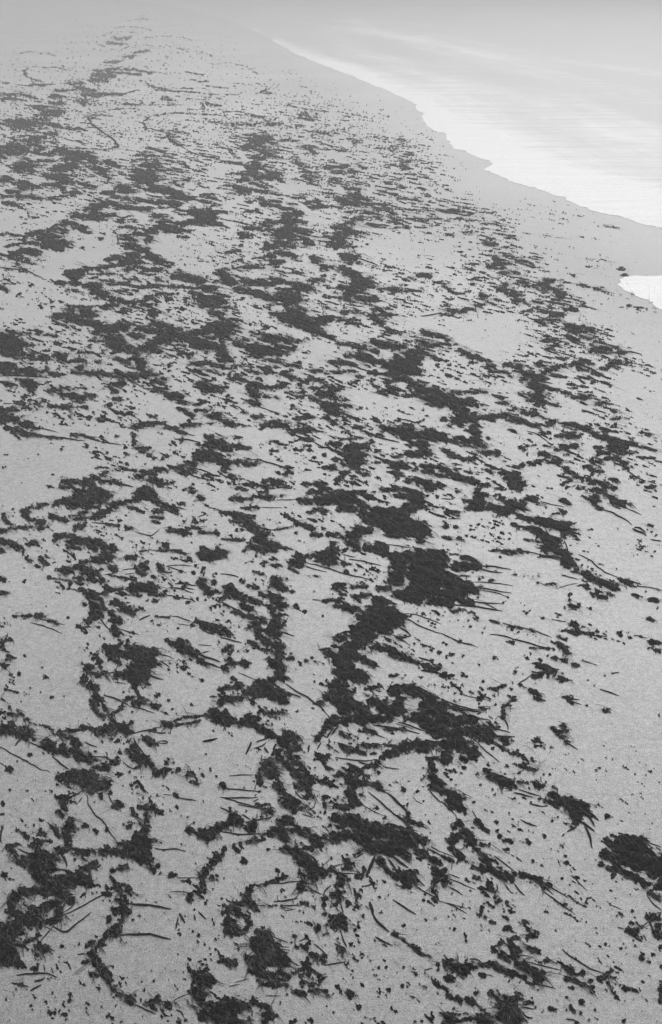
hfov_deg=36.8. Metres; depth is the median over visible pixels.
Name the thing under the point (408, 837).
seaweed clump
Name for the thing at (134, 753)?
seaweed clump
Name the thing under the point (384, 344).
seaweed clump
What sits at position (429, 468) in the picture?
seaweed clump
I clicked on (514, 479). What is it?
seaweed clump
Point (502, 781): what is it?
seaweed clump
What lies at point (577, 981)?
seaweed clump
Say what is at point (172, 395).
seaweed clump
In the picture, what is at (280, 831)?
seaweed clump
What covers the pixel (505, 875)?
seaweed clump
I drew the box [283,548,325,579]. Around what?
seaweed clump
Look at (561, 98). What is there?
sea
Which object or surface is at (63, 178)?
seaweed clump
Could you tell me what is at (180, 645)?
seaweed clump
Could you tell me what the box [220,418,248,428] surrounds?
seaweed clump
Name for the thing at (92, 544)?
seaweed clump
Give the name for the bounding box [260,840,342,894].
seaweed clump
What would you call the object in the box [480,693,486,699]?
seaweed scrap
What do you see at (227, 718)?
seaweed clump
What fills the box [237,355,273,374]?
seaweed clump
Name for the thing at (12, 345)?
seaweed clump
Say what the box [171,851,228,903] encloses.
seaweed clump
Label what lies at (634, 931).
seaweed clump
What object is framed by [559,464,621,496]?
seaweed clump
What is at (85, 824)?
seaweed clump
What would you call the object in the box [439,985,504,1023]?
seaweed clump
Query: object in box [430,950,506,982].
seaweed clump
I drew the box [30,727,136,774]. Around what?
seaweed clump
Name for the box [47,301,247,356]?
seaweed clump
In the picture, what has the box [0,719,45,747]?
seaweed clump
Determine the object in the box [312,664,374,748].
seaweed clump
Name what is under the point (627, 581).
seaweed clump
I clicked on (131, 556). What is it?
seaweed clump
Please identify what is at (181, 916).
seaweed clump
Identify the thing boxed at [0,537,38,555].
seaweed clump
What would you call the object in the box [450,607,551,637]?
seaweed clump
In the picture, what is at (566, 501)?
seaweed clump
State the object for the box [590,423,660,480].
seaweed clump
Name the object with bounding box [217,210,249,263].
seaweed clump
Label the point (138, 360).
seaweed clump
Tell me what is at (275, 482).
seaweed clump
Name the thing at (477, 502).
seaweed clump
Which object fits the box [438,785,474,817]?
seaweed clump
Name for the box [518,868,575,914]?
seaweed clump
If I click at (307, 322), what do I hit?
seaweed clump
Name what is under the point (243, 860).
seaweed scrap
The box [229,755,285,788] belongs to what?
seaweed clump
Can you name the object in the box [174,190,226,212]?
seaweed clump
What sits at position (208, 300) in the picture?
seaweed clump
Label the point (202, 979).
seaweed clump
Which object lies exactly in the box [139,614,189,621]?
seaweed clump
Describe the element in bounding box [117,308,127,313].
seaweed scrap
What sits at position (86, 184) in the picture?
seaweed clump
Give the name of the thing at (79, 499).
seaweed clump
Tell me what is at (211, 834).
seaweed clump
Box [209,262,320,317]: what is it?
seaweed clump
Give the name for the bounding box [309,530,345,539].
seaweed clump
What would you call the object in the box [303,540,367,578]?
seaweed clump
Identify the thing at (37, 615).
seaweed clump
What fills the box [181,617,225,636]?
seaweed clump
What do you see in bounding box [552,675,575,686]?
seaweed clump
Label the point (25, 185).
seaweed clump
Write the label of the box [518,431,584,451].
seaweed clump
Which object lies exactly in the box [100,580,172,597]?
seaweed clump
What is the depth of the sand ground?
11.36 m
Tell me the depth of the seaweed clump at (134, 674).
9.66 m
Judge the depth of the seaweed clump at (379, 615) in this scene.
10.35 m
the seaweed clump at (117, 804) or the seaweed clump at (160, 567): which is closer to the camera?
the seaweed clump at (117, 804)
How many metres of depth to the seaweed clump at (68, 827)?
7.93 m
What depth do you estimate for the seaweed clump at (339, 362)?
17.27 m
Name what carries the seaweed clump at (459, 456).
on the sand ground
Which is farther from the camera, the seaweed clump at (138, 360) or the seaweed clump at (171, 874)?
the seaweed clump at (138, 360)
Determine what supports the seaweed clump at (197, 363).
on the sand ground
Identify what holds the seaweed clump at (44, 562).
on the sand ground
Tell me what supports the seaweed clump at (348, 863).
on the sand ground
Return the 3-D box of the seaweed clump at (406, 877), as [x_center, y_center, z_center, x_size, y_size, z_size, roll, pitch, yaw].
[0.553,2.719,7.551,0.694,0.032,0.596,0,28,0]
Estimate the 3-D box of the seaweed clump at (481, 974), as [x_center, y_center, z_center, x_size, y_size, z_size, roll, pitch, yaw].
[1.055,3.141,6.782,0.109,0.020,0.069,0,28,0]
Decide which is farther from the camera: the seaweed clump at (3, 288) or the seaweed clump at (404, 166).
the seaweed clump at (404, 166)
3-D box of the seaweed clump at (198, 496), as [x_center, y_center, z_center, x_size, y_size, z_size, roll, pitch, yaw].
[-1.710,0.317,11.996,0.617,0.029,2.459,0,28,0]
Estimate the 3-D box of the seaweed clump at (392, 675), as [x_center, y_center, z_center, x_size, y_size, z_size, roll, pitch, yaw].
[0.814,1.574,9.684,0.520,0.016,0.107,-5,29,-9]
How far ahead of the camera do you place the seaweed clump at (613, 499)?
12.82 m
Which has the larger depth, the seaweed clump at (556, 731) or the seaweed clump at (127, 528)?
the seaweed clump at (127, 528)
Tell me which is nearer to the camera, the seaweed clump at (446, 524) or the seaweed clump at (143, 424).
the seaweed clump at (446, 524)
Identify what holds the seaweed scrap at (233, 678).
on the sand ground
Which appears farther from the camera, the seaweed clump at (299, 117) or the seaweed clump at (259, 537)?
the seaweed clump at (299, 117)
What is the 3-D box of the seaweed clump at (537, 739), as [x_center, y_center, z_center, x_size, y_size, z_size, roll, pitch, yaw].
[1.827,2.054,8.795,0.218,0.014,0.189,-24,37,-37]
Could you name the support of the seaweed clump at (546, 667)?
on the sand ground
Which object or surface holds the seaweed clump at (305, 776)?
on the sand ground
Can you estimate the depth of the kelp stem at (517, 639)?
10.18 m
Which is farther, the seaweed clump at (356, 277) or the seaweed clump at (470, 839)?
the seaweed clump at (356, 277)
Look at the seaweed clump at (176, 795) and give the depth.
8.25 m
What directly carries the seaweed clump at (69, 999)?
on the sand ground
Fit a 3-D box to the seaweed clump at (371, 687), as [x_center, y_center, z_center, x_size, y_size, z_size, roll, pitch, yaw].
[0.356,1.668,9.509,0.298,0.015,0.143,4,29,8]
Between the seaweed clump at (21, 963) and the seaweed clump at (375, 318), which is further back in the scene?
the seaweed clump at (375, 318)
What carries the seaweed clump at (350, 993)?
on the sand ground
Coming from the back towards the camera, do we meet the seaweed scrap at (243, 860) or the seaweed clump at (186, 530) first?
the seaweed clump at (186, 530)
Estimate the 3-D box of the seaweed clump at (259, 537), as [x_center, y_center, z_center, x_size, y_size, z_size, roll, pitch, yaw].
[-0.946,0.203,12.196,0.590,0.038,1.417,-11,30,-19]
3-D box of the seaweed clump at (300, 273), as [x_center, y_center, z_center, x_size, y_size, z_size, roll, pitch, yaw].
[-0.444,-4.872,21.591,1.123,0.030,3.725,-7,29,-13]
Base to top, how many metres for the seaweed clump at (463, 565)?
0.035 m
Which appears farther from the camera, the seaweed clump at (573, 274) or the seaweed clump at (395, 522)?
the seaweed clump at (573, 274)
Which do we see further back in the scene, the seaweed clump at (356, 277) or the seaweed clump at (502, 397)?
the seaweed clump at (356, 277)
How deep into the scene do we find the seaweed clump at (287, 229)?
26.34 m
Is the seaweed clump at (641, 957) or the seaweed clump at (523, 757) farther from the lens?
the seaweed clump at (523, 757)
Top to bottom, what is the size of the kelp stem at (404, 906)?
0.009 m
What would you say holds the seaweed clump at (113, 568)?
on the sand ground
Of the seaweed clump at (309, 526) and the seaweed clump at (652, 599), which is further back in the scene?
the seaweed clump at (309, 526)
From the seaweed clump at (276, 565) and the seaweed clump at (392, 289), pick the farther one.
the seaweed clump at (392, 289)
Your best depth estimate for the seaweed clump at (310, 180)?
32.64 m
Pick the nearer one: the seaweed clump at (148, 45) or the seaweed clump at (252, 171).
the seaweed clump at (252, 171)
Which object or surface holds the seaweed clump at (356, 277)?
on the sand ground
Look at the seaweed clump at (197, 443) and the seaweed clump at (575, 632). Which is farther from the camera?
the seaweed clump at (197, 443)
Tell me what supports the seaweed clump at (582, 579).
on the sand ground
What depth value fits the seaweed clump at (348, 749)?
8.78 m
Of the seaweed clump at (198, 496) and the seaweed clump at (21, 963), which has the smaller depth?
the seaweed clump at (21, 963)
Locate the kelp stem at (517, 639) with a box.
[490,634,551,648]
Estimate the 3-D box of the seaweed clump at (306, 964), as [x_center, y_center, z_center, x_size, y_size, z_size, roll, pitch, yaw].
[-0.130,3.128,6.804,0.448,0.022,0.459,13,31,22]
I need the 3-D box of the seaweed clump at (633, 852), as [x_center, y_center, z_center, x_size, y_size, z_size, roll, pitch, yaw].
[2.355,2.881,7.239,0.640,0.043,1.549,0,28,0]
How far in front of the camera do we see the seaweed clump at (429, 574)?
11.16 m
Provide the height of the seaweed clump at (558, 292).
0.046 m
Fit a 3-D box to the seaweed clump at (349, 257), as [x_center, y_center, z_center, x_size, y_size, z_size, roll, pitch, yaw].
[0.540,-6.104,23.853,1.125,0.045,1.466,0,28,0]
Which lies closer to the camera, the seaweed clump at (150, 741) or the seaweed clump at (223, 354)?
the seaweed clump at (150, 741)
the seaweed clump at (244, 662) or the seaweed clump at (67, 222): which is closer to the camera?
the seaweed clump at (244, 662)
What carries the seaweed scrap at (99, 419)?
on the sand ground
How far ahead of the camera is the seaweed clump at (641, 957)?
6.88 m
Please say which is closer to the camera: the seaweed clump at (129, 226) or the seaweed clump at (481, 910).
the seaweed clump at (481, 910)
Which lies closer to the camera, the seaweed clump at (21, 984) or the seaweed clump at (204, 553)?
the seaweed clump at (21, 984)
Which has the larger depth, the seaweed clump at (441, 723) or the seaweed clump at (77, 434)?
the seaweed clump at (77, 434)
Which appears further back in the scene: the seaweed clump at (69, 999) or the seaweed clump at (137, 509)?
the seaweed clump at (137, 509)
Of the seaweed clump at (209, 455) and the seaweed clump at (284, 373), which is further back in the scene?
the seaweed clump at (284, 373)
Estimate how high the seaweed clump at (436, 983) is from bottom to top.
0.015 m
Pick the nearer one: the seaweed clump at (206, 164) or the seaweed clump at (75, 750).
the seaweed clump at (75, 750)
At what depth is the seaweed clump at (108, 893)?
7.40 m
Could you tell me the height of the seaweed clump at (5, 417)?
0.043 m
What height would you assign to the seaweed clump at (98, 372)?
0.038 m
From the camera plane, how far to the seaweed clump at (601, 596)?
10.92 m
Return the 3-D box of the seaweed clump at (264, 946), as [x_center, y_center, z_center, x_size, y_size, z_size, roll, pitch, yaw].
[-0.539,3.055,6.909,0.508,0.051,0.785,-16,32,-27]
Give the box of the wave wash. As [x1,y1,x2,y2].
[617,275,661,308]
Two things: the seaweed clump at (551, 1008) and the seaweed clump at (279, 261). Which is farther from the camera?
the seaweed clump at (279, 261)
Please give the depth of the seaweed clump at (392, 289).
21.57 m
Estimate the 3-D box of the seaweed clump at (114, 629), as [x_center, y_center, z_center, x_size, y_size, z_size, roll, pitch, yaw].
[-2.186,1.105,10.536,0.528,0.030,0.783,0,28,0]
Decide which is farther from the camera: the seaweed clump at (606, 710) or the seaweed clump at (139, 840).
the seaweed clump at (606, 710)
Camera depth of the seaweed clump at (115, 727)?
8.96 m
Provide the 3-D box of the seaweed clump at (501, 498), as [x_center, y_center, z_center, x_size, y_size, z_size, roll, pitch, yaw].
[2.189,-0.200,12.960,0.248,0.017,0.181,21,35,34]
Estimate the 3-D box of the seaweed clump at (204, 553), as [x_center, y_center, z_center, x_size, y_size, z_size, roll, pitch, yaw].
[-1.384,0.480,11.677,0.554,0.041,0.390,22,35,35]
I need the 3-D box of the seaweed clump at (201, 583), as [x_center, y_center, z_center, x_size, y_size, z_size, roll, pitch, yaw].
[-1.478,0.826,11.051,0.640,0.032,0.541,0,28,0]
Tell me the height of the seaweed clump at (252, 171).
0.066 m
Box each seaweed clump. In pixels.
[0,36,150,132]
[0,130,59,173]
[0,175,82,200]
[0,229,76,261]
[0,260,47,291]
[0,329,67,379]
[0,397,79,419]
[0,411,84,441]
[0,502,52,534]
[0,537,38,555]
[0,555,51,677]
[0,576,12,597]
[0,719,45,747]
[0,747,117,841]
[0,762,15,772]
[0,823,52,851]
[0,843,115,968]
[1,201,32,217]
[1,376,46,394]
[1,687,29,726]
[5,325,58,346]
[11,966,55,990]
[12,612,64,625]
[13,18,256,73]
[13,958,25,970]
[22,66,180,150]
[28,718,55,738]
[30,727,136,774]
[31,942,54,960]
[36,144,99,184]
[39,400,88,412]
[43,575,74,587]
[44,218,93,235]
[46,383,100,406]
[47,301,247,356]
[47,799,87,849]
[48,470,185,521]
[48,512,70,524]
[51,206,226,322]
[51,349,96,365]
[51,532,121,565]
[54,563,110,584]
[59,717,165,752]
[64,154,218,293]
[64,364,115,378]
[66,504,170,523]
[66,587,108,628]
[67,210,134,223]
[67,992,74,1002]
[69,844,162,885]
[70,432,119,444]
[72,520,91,531]
[73,891,184,1016]
[75,146,201,213]
[77,673,114,719]
[78,181,106,190]
[78,819,115,835]
[79,640,172,673]
[81,662,161,700]
[87,272,164,293]
[88,158,124,180]
[92,878,140,896]
[93,520,156,535]
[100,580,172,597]
[102,379,129,404]
[105,563,140,582]
[105,597,149,638]
[105,695,153,720]
[105,799,127,811]
[107,349,162,384]
[109,800,163,849]
[110,433,294,497]
[113,224,139,241]
[117,551,150,563]
[123,439,164,460]
[123,561,189,583]
[123,738,175,778]
[123,821,132,828]
[127,416,203,438]
[134,779,148,798]
[135,53,238,109]
[137,270,233,318]
[138,109,265,165]
[138,735,167,751]
[139,540,191,560]
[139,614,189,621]
[143,376,197,416]
[148,212,173,219]
[149,698,164,712]
[152,693,223,731]
[155,848,196,885]
[160,350,225,375]
[163,492,217,593]
[163,637,220,668]
[163,790,195,800]
[164,757,174,765]
[165,524,219,537]
[170,962,226,1023]
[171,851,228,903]
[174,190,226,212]
[174,764,201,786]
[175,575,222,599]
[175,911,205,928]
[178,436,199,445]
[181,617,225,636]
[182,468,220,495]
[184,821,225,846]
[192,378,231,425]
[195,545,233,563]
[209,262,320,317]
[215,347,237,369]
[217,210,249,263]
[217,555,251,674]
[217,570,296,672]
[217,672,306,767]
[217,781,336,820]
[217,874,314,926]
[218,315,391,326]
[218,536,245,583]
[218,668,328,715]
[219,509,292,556]
[219,908,303,991]
[219,994,283,1023]
[220,132,303,198]
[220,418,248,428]
[221,809,316,848]
[222,402,317,421]
[223,329,309,367]
[227,373,289,413]
[228,493,295,503]
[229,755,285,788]
[230,88,330,151]
[232,481,291,494]
[236,195,315,260]
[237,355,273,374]
[241,502,280,510]
[255,256,287,268]
[257,417,325,438]
[258,556,282,569]
[258,705,290,716]
[260,519,326,531]
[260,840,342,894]
[261,470,293,490]
[269,437,323,448]
[270,748,322,799]
[274,268,337,312]
[276,313,381,354]
[276,369,327,390]
[283,390,363,420]
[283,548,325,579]
[288,936,348,1001]
[289,148,350,210]
[295,466,490,545]
[297,780,438,853]
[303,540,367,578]
[304,590,438,671]
[304,872,356,962]
[305,384,354,426]
[306,254,412,322]
[308,354,357,374]
[309,159,431,249]
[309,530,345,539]
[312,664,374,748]
[312,737,436,778]
[319,435,373,482]
[321,464,337,470]
[322,847,363,873]
[330,537,512,610]
[331,762,378,810]
[334,725,394,755]
[335,348,541,460]
[337,251,376,265]
[338,373,386,454]
[339,987,359,1000]
[351,424,397,441]
[351,692,412,730]
[353,888,362,906]
[355,682,382,691]
[358,841,445,902]
[359,337,415,353]
[361,152,454,221]
[363,641,447,673]
[369,902,434,959]
[370,383,403,398]
[372,680,514,767]
[374,422,449,458]
[374,457,433,482]
[376,254,446,315]
[383,326,447,361]
[388,670,439,678]
[393,958,419,975]
[402,476,452,492]
[418,462,446,478]
[421,751,446,800]
[424,968,452,991]
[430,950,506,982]
[432,262,497,316]
[436,335,518,377]
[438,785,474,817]
[439,851,473,912]
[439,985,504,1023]
[440,416,478,462]
[440,497,470,543]
[441,206,515,240]
[441,283,491,300]
[441,633,476,646]
[443,973,460,985]
[445,818,502,852]
[447,190,622,276]
[447,845,523,904]
[449,553,508,572]
[450,389,547,418]
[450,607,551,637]
[454,447,530,492]
[463,492,623,590]
[470,810,495,834]
[472,983,539,1023]
[475,761,550,806]
[475,895,509,924]
[476,240,584,319]
[478,972,491,977]
[480,538,563,589]
[486,426,519,439]
[487,919,564,989]
[488,677,517,727]
[489,546,557,558]
[491,493,508,500]
[497,360,527,370]
[499,833,514,844]
[509,749,543,774]
[511,450,573,469]
[513,359,597,427]
[518,322,601,354]
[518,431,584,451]
[518,658,561,704]
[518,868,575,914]
[522,494,547,506]
[527,315,565,325]
[527,736,545,753]
[528,776,551,791]
[529,616,606,667]
[534,995,584,1023]
[540,495,572,506]
[542,785,598,847]
[547,721,576,748]
[552,508,567,516]
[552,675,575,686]
[554,421,595,442]
[556,949,619,997]
[557,278,611,314]
[558,352,613,376]
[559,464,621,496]
[559,573,595,587]
[561,694,587,706]
[564,599,581,615]
[579,554,661,590]
[580,493,631,524]
[582,445,613,475]
[584,585,614,601]
[585,337,637,368]
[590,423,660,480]
[591,380,656,438]
[591,831,661,1003]
[596,704,610,712]
[602,492,641,514]
[608,476,628,483]
[609,904,649,961]
[618,922,646,941]
[631,593,661,602]
[632,523,659,545]
[636,455,661,462]
[636,635,661,646]
[638,472,657,491]
[645,616,659,623]
[647,646,661,653]
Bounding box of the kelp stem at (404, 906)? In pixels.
[393,899,414,913]
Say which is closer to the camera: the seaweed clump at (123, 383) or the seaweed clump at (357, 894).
the seaweed clump at (357, 894)
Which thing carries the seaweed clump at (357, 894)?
on the sand ground
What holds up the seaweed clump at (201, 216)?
on the sand ground
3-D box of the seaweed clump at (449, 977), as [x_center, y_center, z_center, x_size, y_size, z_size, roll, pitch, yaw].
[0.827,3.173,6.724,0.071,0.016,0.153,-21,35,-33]
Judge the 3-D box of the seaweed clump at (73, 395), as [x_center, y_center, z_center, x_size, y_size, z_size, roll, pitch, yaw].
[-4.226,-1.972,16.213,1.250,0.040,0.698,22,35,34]
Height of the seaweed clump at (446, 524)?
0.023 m
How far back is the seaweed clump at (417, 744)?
8.71 m
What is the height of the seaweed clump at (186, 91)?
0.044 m
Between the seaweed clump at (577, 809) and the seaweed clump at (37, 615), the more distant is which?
the seaweed clump at (37, 615)
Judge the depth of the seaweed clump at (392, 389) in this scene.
16.25 m
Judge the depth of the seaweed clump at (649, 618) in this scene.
10.50 m
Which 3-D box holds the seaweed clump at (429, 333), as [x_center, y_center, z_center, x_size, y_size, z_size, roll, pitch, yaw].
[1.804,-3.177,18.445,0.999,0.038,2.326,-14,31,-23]
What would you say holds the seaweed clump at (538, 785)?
on the sand ground
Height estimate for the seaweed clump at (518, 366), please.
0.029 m
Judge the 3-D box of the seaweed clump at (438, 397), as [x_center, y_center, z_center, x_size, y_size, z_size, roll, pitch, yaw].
[1.819,-1.952,16.156,1.628,0.060,5.346,-12,31,-21]
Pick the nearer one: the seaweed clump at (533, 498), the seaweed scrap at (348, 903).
the seaweed scrap at (348, 903)
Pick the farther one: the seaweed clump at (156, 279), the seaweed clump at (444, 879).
the seaweed clump at (156, 279)
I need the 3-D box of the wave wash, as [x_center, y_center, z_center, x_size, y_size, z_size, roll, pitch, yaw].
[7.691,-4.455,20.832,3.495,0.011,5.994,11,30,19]
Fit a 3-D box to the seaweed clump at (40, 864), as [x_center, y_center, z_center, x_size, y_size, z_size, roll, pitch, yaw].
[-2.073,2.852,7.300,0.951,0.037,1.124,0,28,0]
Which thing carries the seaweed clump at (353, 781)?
on the sand ground
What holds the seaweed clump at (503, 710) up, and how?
on the sand ground
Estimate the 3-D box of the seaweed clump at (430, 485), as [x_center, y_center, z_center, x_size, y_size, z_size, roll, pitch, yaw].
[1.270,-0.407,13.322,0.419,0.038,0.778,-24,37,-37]
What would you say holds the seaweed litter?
on the sand ground
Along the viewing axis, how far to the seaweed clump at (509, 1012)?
6.53 m
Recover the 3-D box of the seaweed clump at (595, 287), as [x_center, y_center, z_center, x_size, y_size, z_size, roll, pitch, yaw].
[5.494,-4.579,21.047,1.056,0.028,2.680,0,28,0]
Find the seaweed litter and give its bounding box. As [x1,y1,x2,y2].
[0,2,661,1023]
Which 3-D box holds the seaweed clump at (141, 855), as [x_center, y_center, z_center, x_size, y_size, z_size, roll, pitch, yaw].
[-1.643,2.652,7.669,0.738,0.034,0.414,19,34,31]
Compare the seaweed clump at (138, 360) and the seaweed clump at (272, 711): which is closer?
the seaweed clump at (272, 711)
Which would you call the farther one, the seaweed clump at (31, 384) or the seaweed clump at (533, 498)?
the seaweed clump at (31, 384)
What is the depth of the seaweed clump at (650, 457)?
14.01 m
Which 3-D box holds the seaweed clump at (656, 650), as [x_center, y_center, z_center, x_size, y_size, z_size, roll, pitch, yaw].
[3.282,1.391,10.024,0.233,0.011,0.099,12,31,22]
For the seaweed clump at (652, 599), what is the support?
on the sand ground
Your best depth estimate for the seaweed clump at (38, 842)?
7.83 m
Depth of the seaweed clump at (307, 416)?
15.32 m
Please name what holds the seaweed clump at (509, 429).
on the sand ground
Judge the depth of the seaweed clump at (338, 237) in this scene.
28.17 m
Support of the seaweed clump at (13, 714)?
on the sand ground
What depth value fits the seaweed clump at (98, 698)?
9.35 m
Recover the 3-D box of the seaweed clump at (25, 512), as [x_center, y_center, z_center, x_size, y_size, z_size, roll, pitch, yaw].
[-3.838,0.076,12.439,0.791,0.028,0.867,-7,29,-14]
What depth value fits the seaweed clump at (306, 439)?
14.50 m
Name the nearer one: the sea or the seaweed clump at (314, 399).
the seaweed clump at (314, 399)
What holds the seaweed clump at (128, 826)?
on the sand ground
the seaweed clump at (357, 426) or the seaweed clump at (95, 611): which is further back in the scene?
the seaweed clump at (357, 426)
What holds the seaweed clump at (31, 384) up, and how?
on the sand ground
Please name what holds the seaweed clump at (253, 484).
on the sand ground
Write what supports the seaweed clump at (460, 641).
on the sand ground
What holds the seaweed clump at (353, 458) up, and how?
on the sand ground
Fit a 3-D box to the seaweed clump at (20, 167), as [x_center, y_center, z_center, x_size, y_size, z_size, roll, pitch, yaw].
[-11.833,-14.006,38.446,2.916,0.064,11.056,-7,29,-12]
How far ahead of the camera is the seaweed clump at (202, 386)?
16.15 m
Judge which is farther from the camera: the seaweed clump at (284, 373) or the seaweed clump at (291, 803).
the seaweed clump at (284, 373)
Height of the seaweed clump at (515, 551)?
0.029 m
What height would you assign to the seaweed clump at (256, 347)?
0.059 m
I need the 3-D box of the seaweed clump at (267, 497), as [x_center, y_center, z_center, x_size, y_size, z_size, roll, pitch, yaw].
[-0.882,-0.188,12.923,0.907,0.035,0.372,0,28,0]
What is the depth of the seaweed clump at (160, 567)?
11.38 m
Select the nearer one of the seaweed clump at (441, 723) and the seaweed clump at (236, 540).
the seaweed clump at (441, 723)
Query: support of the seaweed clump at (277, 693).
on the sand ground
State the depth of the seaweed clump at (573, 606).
10.71 m
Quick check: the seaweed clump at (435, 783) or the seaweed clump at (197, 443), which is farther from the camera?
the seaweed clump at (197, 443)
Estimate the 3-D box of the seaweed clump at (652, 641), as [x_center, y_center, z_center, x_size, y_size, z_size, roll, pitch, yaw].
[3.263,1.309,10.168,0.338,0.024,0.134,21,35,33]
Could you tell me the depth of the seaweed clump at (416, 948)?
7.01 m
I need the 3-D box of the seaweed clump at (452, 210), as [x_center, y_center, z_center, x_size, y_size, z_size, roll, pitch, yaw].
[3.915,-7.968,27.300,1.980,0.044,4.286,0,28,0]
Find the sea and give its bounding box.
[131,0,661,227]
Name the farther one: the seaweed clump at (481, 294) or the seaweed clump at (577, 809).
the seaweed clump at (481, 294)
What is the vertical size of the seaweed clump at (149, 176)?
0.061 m
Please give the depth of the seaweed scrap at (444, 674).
9.66 m
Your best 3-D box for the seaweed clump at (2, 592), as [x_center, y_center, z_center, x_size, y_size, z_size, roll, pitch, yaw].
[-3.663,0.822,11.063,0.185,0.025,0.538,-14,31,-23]
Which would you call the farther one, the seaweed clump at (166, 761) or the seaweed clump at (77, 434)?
the seaweed clump at (77, 434)
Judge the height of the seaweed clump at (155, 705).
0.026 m
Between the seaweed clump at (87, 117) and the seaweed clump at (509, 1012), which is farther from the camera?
the seaweed clump at (87, 117)
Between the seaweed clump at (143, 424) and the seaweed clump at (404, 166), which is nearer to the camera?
the seaweed clump at (143, 424)
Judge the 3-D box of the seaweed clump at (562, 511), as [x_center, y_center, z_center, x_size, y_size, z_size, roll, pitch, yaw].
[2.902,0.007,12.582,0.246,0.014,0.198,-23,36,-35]
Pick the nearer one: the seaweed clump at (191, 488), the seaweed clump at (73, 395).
the seaweed clump at (191, 488)
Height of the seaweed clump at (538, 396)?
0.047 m
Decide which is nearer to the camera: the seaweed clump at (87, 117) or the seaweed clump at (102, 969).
the seaweed clump at (102, 969)
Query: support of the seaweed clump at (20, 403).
on the sand ground
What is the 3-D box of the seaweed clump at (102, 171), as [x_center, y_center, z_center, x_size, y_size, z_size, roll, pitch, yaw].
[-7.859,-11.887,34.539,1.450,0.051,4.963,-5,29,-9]
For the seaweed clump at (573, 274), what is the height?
0.031 m
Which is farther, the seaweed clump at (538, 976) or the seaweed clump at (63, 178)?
the seaweed clump at (63, 178)
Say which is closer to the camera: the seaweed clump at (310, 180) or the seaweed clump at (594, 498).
the seaweed clump at (594, 498)
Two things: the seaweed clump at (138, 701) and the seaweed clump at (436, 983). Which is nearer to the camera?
the seaweed clump at (436, 983)
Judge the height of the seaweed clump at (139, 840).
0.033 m
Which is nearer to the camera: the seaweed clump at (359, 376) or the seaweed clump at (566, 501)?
the seaweed clump at (566, 501)
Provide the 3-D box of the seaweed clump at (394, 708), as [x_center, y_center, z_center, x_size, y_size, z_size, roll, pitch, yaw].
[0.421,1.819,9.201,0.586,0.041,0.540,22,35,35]
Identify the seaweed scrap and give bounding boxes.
[0,871,7,880]
[95,416,103,421]
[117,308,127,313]
[164,295,173,301]
[230,676,236,682]
[232,845,242,852]
[240,856,247,863]
[345,900,351,906]
[426,1014,434,1020]
[437,671,446,680]
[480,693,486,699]
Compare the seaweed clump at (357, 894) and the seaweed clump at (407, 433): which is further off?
the seaweed clump at (407, 433)
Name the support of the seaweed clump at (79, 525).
on the sand ground
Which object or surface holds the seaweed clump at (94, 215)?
on the sand ground
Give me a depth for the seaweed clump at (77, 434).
14.63 m
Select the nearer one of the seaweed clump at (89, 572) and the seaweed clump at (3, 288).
the seaweed clump at (89, 572)
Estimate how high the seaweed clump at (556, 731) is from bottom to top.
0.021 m
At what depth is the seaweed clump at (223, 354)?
17.56 m
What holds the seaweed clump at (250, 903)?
on the sand ground
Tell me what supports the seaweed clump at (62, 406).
on the sand ground
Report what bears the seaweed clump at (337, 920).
on the sand ground
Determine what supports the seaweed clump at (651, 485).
on the sand ground
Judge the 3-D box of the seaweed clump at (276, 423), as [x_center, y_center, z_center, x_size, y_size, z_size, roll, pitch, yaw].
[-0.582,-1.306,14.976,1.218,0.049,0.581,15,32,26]
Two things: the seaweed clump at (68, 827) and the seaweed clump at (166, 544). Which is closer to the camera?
the seaweed clump at (68, 827)
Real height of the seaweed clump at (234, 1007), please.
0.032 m
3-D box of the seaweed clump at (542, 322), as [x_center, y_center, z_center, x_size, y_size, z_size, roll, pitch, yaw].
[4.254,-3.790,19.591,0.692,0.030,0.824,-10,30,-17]
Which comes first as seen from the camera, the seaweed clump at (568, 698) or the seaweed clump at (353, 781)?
the seaweed clump at (353, 781)
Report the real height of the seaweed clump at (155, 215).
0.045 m
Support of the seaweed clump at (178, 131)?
on the sand ground
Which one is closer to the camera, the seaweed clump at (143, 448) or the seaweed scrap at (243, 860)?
the seaweed scrap at (243, 860)
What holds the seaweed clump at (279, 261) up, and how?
on the sand ground
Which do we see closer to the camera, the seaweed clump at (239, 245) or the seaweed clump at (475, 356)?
the seaweed clump at (475, 356)
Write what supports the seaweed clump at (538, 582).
on the sand ground
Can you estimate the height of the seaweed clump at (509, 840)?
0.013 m
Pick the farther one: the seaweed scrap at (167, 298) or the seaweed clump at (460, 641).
the seaweed scrap at (167, 298)
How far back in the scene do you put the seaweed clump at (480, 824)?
7.96 m
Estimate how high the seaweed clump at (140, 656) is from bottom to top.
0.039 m
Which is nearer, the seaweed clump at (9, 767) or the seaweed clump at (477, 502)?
the seaweed clump at (9, 767)
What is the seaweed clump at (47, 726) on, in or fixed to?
on the sand ground
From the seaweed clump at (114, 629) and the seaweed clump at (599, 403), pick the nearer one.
the seaweed clump at (114, 629)
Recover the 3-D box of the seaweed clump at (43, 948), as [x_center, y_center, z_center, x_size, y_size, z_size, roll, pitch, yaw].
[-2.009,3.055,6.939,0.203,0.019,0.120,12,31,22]
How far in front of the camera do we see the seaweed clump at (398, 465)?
13.73 m
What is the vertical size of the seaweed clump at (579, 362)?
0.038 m
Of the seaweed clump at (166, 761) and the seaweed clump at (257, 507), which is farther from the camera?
the seaweed clump at (257, 507)
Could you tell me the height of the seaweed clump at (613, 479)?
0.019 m
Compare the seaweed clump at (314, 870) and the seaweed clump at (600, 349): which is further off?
the seaweed clump at (600, 349)
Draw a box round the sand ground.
[0,0,661,1023]

